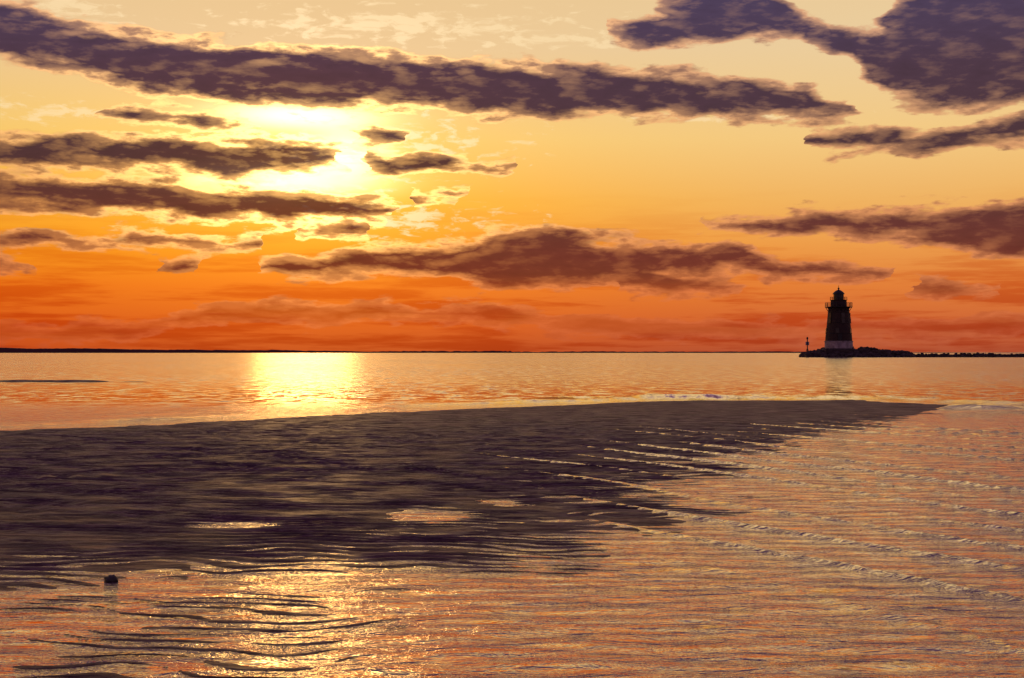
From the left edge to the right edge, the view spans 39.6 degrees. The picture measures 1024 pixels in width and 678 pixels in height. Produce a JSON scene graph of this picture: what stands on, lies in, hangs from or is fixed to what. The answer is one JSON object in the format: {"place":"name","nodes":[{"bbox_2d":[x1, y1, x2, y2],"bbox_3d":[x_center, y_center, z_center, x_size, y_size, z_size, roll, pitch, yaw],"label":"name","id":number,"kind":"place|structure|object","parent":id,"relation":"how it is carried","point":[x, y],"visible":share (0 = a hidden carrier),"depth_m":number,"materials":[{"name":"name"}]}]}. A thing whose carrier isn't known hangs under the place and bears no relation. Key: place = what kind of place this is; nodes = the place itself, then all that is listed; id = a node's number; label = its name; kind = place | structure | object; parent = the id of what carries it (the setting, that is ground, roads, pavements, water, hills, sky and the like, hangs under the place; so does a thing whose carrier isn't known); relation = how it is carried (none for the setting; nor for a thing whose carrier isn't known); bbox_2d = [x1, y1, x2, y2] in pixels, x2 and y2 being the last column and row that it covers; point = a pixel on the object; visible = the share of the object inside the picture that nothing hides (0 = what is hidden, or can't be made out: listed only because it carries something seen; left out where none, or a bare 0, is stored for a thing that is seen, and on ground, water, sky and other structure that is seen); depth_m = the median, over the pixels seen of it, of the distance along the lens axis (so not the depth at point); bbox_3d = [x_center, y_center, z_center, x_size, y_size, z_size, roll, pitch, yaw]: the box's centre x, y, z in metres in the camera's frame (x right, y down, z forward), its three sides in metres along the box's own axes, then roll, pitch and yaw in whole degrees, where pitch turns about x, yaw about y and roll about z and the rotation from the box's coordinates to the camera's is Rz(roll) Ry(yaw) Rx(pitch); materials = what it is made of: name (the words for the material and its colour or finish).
{"place":"outdoors","nodes":[
{"label":"outdoors","id":0,"kind":"place"},
{"bbox_2d":[0,380,946,677],"bbox_3d":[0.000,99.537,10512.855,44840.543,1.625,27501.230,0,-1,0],"label":"sand beach","id":1,"kind":"structure","parent":0,"point":[306,486],"depth_m":17.09,"materials":[{"name":"brown sand"}]},
{"bbox_2d":[0,348,961,352],"bbox_3d":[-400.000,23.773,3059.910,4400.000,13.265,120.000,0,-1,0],"label":"distant shoreline","id":2,"kind":"structure","parent":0,"point":[54,350],"depth_m":3002.05,"materials":[{"name":"black"}]},
{"bbox_2d":[0,352,1023,677],"bbox_3d":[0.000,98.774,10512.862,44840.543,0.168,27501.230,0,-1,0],"label":"sea water","id":3,"kind":"structure","parent":0,"point":[896,550],"depth_m":11.04,"materials":[{"name":"orange liquid"}]},
{"bbox_2d":[104,575,117,581],"bbox_3d":[-2.799,1.682,9.936,0.104,0.071,0.077,0,-1,0],"label":"beach stone","id":4,"kind":"object","parent":3,"relation":"on","point":[111,578],"visible":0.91,"depth_m":9.91,"materials":[{"name":"black stone"}]},
{"bbox_2d":[799,346,1023,356],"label":"stone breakwater","id":5,"kind":"object","parent":3,"relation":"in","point":[861,351],"visible":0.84,"depth_m":440.44,"materials":[{"name":"stone"}]},
{"bbox_2d":[822,348,854,349],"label":"foundation","id":6,"kind":"object","parent":5,"relation":"on","point":[840,348],"visible":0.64,"depth_m":439.28,"materials":[{"name":"concrete"}]},
{"bbox_2d":[824,341,852,347],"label":"white caisson","id":7,"kind":"object","parent":6,"relation":"on","point":[838,344],"visible":0.95,"depth_m":440.27,"materials":[{"name":"paint"}]},
{"bbox_2d":[825,307,851,340],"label":"tower shaft","id":8,"kind":"object","parent":7,"relation":"on","point":[836,317],"visible":0.92,"depth_m":441.00,"materials":[{"name":"brown paint"}]},
{"bbox_2d":[825,313,851,332],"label":"windows","id":9,"kind":"structure","parent":8,"relation":"attached to","point":[843,317],"depth_m":441.31,"materials":[{"name":"black glass"}]},
{"bbox_2d":[825,322,851,333],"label":"belt courses","id":10,"kind":"object","parent":8,"relation":"on","point":[839,333],"visible":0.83,"depth_m":440.69,"materials":[{"name":"black metal"}]},
{"bbox_2d":[0,0,1023,351],"label":"sky","id":11,"kind":"structure","parent":0,"point":[303,175],"materials":[{"name":"orange"}]},
{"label":"main gallery","id":12,"kind":"object","parent":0,"visible":0},
{"bbox_2d":[830,299,846,305],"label":"watch room","id":13,"kind":"object","parent":12,"relation":"on","point":[838,301],"visible":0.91,"depth_m":441.88,"materials":[{"name":"brown paint"}]},
{"bbox_2d":[834,294,842,299],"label":"lantern room","id":14,"kind":"object","parent":13,"relation":"on","point":[838,296],"visible":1,"depth_m":442.85,"materials":[{"name":"black glass"}]},
{"bbox_2d":[833,285,844,293],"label":"roof","id":15,"kind":"structure","parent":14,"relation":"on","point":[838,291],"depth_m":443.07,"materials":[{"name":"black metal"}]},
{"bbox_2d":[825,302,851,310],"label":"gallery railing","id":16,"kind":"object","parent":12,"relation":"on","point":[841,303],"visible":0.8,"depth_m":441.36,"materials":[{"name":"black metal"}]}
]}

